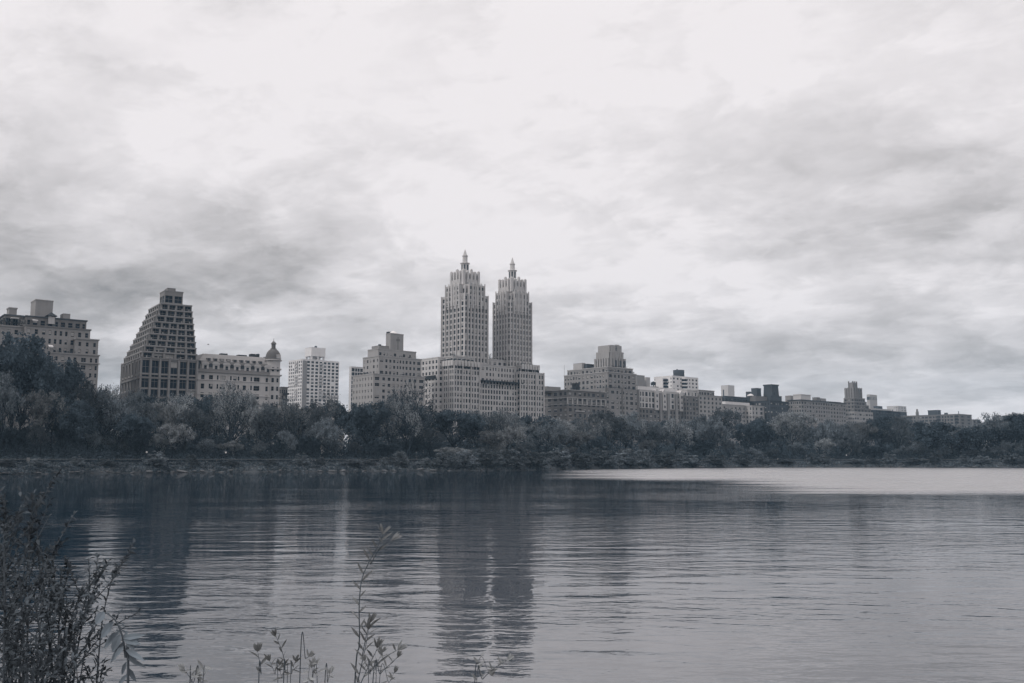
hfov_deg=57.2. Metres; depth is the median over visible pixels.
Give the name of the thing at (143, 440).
bush
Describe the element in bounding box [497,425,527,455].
tree
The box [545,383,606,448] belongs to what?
apartment building
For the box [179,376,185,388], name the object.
window
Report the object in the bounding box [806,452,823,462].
shrub
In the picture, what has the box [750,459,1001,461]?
fence
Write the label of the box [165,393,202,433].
tree
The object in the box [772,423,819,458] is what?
tree
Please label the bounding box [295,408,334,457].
tree
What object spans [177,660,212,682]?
weed
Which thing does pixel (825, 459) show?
shrub
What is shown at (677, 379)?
apartment tower
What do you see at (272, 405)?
tree
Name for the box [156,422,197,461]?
tree
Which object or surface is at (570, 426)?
tree
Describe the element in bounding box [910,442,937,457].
tree
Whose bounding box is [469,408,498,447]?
tree
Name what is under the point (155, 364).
window
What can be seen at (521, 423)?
tree
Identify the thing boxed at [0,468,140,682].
shrub
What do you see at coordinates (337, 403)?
tree
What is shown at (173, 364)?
window
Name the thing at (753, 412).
apartment building
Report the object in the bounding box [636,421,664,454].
tree
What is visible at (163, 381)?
window
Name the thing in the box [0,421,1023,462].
undergrowth
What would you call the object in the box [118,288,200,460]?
terraced tower
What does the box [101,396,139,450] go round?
tree
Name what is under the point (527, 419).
tree
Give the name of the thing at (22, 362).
tree
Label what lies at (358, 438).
tree
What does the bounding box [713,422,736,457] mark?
tree
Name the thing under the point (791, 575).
reservoir water
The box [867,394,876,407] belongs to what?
tower block
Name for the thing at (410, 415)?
tree
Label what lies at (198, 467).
bank vegetation
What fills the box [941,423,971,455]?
tree
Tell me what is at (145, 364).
window
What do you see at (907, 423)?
tree
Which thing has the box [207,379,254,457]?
tree
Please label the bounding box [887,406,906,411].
tower block
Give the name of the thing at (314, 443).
tree
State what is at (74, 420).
tree
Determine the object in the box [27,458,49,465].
shrub
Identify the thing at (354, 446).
tree
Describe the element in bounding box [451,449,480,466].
shrub
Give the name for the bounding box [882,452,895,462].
shrub
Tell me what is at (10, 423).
tree
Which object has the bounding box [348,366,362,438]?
apartment tower
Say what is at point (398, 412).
tree
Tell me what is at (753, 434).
tree
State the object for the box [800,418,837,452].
tree
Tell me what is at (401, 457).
shrub
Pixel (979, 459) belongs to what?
shrub
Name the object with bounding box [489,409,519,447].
tree
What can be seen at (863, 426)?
tree
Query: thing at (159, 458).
shrub
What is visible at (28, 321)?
window
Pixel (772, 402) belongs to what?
apartment building
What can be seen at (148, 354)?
window
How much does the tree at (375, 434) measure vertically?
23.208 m
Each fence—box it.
[1,458,424,462]
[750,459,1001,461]
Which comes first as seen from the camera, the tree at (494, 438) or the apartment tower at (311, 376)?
the tree at (494, 438)
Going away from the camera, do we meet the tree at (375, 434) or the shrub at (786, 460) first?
the tree at (375, 434)
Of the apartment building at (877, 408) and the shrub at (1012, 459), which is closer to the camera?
the shrub at (1012, 459)
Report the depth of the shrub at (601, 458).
394.35 m
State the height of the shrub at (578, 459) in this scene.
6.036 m
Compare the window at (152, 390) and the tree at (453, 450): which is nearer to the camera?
the tree at (453, 450)
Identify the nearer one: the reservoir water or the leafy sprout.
the leafy sprout
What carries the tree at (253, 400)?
on the park ground
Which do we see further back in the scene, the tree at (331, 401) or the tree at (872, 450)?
the tree at (872, 450)
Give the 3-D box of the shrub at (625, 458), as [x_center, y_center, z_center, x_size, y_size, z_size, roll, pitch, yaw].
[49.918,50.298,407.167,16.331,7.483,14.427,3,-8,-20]
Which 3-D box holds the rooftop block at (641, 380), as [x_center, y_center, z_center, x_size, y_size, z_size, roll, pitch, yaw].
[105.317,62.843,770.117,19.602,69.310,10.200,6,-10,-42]
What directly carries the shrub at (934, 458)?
on the park ground
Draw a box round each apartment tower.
[287,346,338,460]
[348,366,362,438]
[654,369,697,389]
[655,378,667,387]
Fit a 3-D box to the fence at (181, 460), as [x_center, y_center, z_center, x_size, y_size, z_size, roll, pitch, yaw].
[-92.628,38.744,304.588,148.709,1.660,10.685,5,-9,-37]
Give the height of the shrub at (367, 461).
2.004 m
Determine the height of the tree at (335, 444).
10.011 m
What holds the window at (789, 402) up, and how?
in the apartment building at (821, 409)
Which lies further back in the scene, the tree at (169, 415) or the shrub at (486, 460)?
the shrub at (486, 460)
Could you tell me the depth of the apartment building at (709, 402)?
664.44 m
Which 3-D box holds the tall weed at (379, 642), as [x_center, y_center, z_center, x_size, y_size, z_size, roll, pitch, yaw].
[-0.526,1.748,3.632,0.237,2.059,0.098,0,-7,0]
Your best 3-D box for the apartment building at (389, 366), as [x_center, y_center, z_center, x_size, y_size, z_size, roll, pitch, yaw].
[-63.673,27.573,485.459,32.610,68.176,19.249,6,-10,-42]
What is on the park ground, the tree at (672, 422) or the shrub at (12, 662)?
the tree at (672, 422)
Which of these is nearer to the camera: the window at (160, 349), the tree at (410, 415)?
the tree at (410, 415)
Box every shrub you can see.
[0,458,18,465]
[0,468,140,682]
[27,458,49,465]
[70,456,85,465]
[99,460,118,465]
[141,450,167,465]
[185,454,197,465]
[219,460,240,464]
[292,453,309,464]
[315,457,326,464]
[339,459,362,464]
[363,459,376,464]
[388,451,408,464]
[417,457,432,466]
[431,451,458,466]
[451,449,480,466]
[472,449,502,466]
[496,448,526,466]
[522,448,547,466]
[543,447,570,466]
[568,452,595,465]
[587,446,617,465]
[611,449,644,465]
[632,449,654,465]
[646,451,677,465]
[672,452,699,464]
[701,453,733,464]
[728,452,757,464]
[754,452,768,462]
[772,458,793,462]
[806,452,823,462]
[820,454,832,462]
[841,458,865,462]
[864,458,880,462]
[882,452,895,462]
[901,457,927,462]
[928,450,945,462]
[971,455,990,462]
[999,453,1022,463]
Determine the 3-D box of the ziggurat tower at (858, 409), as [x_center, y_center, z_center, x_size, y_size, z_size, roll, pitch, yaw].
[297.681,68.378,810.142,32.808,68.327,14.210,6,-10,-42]
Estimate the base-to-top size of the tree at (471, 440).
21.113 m
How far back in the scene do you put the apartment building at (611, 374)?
601.41 m
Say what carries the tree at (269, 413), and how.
on the park ground
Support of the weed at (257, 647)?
on the near bank
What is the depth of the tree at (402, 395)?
356.11 m
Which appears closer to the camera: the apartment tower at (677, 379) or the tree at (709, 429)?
the tree at (709, 429)
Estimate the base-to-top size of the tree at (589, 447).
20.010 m
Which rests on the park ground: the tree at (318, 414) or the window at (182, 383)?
the tree at (318, 414)
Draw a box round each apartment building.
[0,299,99,461]
[279,387,288,411]
[351,331,424,460]
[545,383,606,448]
[564,345,639,456]
[636,386,685,457]
[678,390,698,460]
[697,390,722,455]
[722,396,749,459]
[746,384,789,452]
[746,405,764,459]
[785,394,846,460]
[870,406,890,410]
[901,409,971,458]
[972,419,979,425]
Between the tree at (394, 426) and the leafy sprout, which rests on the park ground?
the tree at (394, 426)
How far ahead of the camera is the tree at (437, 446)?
360.58 m
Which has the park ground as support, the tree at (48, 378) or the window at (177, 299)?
the tree at (48, 378)
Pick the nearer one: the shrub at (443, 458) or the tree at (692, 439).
the shrub at (443, 458)
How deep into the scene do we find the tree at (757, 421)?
544.46 m
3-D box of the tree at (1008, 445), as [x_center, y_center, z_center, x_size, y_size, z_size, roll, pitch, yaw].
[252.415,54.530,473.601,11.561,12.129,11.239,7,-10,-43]
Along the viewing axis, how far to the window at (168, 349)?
399.20 m
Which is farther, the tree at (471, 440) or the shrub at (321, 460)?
the tree at (471, 440)
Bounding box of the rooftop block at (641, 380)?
[636,375,649,386]
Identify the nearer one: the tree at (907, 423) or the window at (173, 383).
the window at (173, 383)
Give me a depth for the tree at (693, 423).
479.87 m
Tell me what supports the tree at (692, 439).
on the park ground
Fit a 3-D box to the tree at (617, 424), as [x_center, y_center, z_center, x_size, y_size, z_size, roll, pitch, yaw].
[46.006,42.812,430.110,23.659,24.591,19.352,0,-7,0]
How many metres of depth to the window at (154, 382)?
392.53 m
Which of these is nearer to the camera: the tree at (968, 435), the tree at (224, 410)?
the tree at (224, 410)
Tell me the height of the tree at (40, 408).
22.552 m
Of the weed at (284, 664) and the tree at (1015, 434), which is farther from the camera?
the tree at (1015, 434)
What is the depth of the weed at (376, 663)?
3.57 m
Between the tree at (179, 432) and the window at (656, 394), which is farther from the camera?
the window at (656, 394)
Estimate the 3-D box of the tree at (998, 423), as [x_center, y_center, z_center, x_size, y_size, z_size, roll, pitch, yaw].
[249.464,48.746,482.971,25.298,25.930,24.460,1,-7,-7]
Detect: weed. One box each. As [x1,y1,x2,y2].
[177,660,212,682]
[249,642,265,682]
[264,629,300,682]
[299,632,314,682]
[302,657,334,682]
[350,524,406,682]
[360,645,402,682]
[471,652,513,682]
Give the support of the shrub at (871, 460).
on the park ground
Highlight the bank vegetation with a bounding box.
[0,461,1023,474]
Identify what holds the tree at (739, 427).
on the park ground
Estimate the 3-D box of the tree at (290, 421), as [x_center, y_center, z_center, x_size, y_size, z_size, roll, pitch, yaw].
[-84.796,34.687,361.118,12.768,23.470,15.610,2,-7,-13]
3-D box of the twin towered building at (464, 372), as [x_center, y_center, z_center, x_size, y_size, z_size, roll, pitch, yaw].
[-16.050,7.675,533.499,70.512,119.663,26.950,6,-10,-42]
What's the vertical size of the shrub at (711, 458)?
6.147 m
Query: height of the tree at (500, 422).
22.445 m
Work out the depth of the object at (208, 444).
319.27 m
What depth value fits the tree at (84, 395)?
300.58 m
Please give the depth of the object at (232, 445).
324.10 m
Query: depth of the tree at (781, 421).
508.57 m
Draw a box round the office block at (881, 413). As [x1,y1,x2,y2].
[871,410,900,460]
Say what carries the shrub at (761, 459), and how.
on the park ground
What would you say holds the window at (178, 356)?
in the terraced tower at (160, 358)
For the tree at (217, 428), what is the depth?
356.19 m
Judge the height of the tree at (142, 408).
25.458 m
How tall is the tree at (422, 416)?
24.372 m
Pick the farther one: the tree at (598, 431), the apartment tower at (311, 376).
the apartment tower at (311, 376)
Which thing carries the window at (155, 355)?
in the terraced tower at (160, 358)
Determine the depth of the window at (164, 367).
395.42 m
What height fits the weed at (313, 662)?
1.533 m
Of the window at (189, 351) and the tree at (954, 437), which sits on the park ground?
the tree at (954, 437)
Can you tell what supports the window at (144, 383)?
in the terraced tower at (160, 358)
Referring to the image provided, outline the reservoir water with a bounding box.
[0,468,1023,682]
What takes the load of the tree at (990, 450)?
on the park ground
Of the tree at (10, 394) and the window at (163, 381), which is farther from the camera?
the window at (163, 381)
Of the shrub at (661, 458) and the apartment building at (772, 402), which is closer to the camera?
the shrub at (661, 458)
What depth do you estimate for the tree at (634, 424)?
441.42 m
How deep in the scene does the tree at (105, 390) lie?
342.13 m
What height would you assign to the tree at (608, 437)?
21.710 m
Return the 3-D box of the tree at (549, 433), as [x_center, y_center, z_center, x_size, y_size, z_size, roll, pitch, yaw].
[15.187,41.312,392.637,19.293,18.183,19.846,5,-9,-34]
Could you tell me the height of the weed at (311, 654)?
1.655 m
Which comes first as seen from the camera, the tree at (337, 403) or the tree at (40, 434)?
the tree at (40, 434)
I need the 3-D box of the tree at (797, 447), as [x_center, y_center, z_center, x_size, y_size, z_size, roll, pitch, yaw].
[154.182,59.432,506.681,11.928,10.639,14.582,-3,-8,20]
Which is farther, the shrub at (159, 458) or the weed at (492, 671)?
the shrub at (159, 458)
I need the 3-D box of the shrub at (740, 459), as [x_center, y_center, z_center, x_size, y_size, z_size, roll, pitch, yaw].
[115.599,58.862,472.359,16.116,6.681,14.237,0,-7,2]
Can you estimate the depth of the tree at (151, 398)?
337.61 m
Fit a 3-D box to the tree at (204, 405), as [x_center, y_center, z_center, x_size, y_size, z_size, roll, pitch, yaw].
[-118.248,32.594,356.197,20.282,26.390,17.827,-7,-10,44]
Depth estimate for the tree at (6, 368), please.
293.73 m
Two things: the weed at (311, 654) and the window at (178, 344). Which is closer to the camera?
the weed at (311, 654)
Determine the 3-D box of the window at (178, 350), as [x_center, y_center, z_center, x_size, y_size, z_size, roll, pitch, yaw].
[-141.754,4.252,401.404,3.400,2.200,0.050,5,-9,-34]
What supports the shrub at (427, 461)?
on the park ground
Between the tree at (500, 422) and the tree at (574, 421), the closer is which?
the tree at (500, 422)
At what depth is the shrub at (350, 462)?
325.84 m
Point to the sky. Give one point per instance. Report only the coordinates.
(813, 198)
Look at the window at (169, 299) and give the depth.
408.27 m
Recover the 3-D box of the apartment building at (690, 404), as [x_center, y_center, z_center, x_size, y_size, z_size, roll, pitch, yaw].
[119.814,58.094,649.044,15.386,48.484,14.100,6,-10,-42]
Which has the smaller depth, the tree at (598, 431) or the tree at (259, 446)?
the tree at (259, 446)
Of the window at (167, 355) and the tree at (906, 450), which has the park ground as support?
the tree at (906, 450)
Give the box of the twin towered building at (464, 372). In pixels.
[421,250,544,455]
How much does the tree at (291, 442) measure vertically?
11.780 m
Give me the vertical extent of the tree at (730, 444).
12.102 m
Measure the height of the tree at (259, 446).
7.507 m
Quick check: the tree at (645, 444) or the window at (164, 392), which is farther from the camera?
the tree at (645, 444)
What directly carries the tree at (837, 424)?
on the park ground
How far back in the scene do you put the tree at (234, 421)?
342.13 m
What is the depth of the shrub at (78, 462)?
273.47 m
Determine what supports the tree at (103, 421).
on the park ground
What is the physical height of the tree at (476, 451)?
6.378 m
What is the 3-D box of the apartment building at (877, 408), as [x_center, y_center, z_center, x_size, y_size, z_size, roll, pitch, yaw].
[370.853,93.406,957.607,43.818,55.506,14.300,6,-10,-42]
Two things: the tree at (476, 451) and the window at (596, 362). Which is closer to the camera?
the tree at (476, 451)
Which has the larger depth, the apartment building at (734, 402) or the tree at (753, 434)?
the apartment building at (734, 402)
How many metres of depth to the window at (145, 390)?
390.14 m
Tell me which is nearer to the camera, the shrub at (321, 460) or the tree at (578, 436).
the shrub at (321, 460)
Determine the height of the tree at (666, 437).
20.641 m
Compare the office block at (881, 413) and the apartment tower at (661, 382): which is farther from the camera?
the office block at (881, 413)
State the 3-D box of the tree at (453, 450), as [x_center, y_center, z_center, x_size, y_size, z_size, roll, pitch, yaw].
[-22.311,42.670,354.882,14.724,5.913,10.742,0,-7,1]
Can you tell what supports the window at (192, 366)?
in the terraced tower at (160, 358)
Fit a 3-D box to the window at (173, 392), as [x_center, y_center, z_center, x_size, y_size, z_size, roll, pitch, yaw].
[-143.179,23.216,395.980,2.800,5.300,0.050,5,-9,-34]
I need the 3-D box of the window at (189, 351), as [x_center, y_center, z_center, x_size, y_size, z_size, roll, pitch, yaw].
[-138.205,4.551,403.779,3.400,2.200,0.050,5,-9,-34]
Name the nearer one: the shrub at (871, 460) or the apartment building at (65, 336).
the apartment building at (65, 336)
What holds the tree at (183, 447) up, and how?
on the park ground
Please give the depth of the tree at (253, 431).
332.84 m
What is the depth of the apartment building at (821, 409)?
757.74 m
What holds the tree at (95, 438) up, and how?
on the park ground
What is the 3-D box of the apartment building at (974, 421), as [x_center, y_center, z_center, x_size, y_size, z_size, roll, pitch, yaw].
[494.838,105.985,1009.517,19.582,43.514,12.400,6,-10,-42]
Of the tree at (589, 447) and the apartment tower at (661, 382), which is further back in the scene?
the apartment tower at (661, 382)
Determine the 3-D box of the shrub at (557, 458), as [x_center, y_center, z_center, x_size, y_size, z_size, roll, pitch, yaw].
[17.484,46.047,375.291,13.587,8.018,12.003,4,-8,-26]
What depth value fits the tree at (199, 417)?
319.20 m
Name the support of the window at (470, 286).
in the twin towered building at (464, 372)
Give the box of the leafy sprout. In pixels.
[95,611,145,682]
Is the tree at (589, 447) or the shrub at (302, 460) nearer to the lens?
the shrub at (302, 460)
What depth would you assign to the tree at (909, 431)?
526.61 m
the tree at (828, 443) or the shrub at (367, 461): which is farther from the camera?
the tree at (828, 443)
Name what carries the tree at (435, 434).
on the park ground
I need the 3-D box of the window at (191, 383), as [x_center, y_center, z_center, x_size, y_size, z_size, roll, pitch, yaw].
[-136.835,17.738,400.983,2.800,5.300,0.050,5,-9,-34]
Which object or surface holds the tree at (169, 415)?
on the park ground
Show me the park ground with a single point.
(478, 469)
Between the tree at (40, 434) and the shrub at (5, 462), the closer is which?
the shrub at (5, 462)
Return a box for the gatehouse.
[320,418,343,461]
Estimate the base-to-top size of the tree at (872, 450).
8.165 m
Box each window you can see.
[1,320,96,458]
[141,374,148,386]
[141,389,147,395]
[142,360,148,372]
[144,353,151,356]
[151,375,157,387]
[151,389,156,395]
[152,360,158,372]
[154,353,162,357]
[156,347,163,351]
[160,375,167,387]
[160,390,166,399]
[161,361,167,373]
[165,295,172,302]
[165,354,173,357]
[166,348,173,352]
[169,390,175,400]
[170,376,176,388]
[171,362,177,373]
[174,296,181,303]
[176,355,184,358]
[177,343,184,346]
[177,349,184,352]
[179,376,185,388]
[180,362,186,374]
[187,349,194,353]
[188,377,194,388]
[189,363,195,374]
[422,286,542,448]
[565,362,636,444]
[640,394,682,457]
[789,402,842,458]
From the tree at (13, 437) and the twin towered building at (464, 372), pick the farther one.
the twin towered building at (464, 372)
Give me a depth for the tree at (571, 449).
398.33 m
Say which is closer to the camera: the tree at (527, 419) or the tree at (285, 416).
the tree at (285, 416)
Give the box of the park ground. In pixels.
[0,461,1022,474]
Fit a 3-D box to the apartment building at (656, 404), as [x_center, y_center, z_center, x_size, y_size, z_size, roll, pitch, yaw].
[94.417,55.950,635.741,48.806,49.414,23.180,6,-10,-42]
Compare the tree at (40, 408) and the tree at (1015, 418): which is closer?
the tree at (40, 408)
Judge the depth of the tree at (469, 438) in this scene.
395.20 m
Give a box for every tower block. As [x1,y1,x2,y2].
[721,385,734,395]
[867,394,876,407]
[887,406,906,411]
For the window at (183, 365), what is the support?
in the terraced tower at (160, 358)
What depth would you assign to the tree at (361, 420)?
351.14 m
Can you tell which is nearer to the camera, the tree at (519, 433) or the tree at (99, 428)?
the tree at (99, 428)
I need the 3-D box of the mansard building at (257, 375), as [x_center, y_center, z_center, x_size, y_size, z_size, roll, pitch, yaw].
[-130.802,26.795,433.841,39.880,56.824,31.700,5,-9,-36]
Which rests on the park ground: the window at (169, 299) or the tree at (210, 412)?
the tree at (210, 412)
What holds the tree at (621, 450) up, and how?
on the park ground
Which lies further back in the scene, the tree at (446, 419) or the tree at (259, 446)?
the tree at (446, 419)
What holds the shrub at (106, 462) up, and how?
on the park ground
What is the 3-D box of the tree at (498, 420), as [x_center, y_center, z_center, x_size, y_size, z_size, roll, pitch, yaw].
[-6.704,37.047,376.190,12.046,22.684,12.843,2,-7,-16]
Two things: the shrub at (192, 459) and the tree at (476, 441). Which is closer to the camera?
the shrub at (192, 459)
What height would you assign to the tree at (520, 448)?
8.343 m
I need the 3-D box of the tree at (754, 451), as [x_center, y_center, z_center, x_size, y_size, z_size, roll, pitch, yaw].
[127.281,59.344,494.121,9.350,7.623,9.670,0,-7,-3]
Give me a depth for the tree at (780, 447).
548.23 m
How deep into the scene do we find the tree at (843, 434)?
497.76 m
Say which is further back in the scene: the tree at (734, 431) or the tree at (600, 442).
the tree at (734, 431)
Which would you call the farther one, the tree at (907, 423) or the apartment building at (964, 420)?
the apartment building at (964, 420)
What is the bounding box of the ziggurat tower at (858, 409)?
[843,381,873,458]
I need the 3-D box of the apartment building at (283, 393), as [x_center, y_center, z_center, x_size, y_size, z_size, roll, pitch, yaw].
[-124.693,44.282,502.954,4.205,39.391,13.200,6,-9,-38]
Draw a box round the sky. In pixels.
[0,0,1023,446]
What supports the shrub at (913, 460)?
on the park ground
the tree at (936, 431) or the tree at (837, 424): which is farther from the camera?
the tree at (837, 424)
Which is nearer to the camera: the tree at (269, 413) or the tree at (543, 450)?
the tree at (269, 413)
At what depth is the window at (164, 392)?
394.07 m
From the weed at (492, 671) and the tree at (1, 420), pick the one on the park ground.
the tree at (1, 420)
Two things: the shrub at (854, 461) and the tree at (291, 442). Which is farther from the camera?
the shrub at (854, 461)
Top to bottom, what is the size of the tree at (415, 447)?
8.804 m
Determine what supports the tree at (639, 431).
on the park ground
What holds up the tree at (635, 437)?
on the park ground
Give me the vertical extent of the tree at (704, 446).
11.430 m
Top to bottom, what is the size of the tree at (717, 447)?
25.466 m
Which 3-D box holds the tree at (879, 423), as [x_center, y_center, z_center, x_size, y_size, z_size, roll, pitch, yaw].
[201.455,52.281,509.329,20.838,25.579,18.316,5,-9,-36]
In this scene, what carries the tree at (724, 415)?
on the park ground
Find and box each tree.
[0,331,63,454]
[0,363,11,374]
[0,370,25,455]
[0,406,7,431]
[0,426,34,459]
[3,349,24,449]
[18,388,69,458]
[24,418,50,450]
[29,357,93,455]
[44,397,98,458]
[50,376,113,449]
[83,412,111,452]
[84,432,102,459]
[87,392,121,452]
[99,384,120,433]
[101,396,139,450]
[107,383,128,435]
[111,412,156,454]
[124,387,160,457]
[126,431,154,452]
[136,392,167,440]
[144,399,187,448]
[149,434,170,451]
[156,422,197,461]
[164,390,194,459]
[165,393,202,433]
[173,401,214,452]
[173,433,190,454]
[184,393,220,449]
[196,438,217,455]
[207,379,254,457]
[207,392,231,461]
[211,390,239,441]
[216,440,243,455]
[220,390,255,456]
[238,389,266,450]
[239,405,270,454]
[249,441,269,456]
[250,405,280,458]
[259,401,288,457]
[263,394,310,455]
[276,399,327,457]
[276,430,298,461]
[278,401,301,439]
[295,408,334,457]
[296,435,320,454]
[303,417,344,459]
[307,390,342,451]
[312,401,351,449]
[321,436,343,458]
[335,400,394,457]
[340,423,373,453]
[348,441,362,461]
[351,405,402,451]
[376,397,407,453]
[386,392,422,449]
[388,378,438,457]
[389,396,422,452]
[389,403,438,456]
[401,440,421,457]
[408,420,444,459]
[417,418,455,442]
[418,442,445,460]
[425,409,488,447]
[435,447,471,456]
[444,419,475,447]
[454,413,490,449]
[467,408,486,447]
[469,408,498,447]
[470,446,498,457]
[478,430,511,452]
[482,406,509,458]
[484,409,517,442]
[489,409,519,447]
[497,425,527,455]
[504,410,532,446]
[514,442,535,455]
[518,414,557,449]
[525,419,572,457]
[527,417,576,449]
[540,449,564,457]
[549,429,595,452]
[556,415,599,453]
[559,447,577,454]
[565,422,609,453]
[574,416,612,450]
[586,408,636,446]
[589,436,613,454]
[595,426,617,447]
[607,410,646,451]
[617,414,647,448]
[618,448,633,453]
[633,418,664,449]
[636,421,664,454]
[637,420,682,453]
[639,439,656,453]
[657,420,704,449]
[662,414,692,460]
[674,416,713,453]
[688,439,717,454]
[689,414,721,454]
[694,408,745,456]
[697,416,732,453]
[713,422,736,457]
[719,439,743,454]
[727,422,771,454]
[738,423,774,455]
[744,418,785,447]
[747,447,761,457]
[762,416,787,458]
[766,409,817,458]
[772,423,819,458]
[787,442,806,456]
[793,420,838,454]
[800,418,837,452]
[814,438,834,456]
[831,423,862,457]
[835,420,878,457]
[861,446,888,458]
[865,415,897,457]
[880,414,912,458]
[885,420,925,455]
[892,446,917,456]
[908,420,962,455]
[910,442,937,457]
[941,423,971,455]
[949,425,982,453]
[953,424,1001,454]
[972,445,1008,458]
[975,411,1022,452]
[988,422,1023,454]
[1000,439,1021,454]
[1001,412,1023,427]
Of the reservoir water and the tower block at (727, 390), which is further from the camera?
the tower block at (727, 390)
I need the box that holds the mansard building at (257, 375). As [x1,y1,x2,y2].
[196,340,281,461]
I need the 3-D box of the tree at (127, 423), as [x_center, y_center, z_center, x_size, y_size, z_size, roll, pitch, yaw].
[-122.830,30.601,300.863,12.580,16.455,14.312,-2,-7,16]
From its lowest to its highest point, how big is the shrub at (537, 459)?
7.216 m
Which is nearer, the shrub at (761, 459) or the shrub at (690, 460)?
the shrub at (690, 460)
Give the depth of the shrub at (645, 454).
414.98 m
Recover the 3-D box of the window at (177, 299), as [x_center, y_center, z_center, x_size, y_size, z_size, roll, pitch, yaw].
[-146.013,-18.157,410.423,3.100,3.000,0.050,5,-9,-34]
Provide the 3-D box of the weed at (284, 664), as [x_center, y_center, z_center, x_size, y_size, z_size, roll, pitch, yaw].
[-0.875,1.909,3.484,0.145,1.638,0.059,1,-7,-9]
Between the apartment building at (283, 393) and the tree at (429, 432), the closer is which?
the tree at (429, 432)
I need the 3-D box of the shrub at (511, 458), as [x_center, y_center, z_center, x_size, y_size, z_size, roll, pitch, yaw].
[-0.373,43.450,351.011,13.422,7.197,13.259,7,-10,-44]
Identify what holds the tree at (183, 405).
on the park ground
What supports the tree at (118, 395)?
on the park ground
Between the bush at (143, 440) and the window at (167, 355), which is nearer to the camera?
the bush at (143, 440)
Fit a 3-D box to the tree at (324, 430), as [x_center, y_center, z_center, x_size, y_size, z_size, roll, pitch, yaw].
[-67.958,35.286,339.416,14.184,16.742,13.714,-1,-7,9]

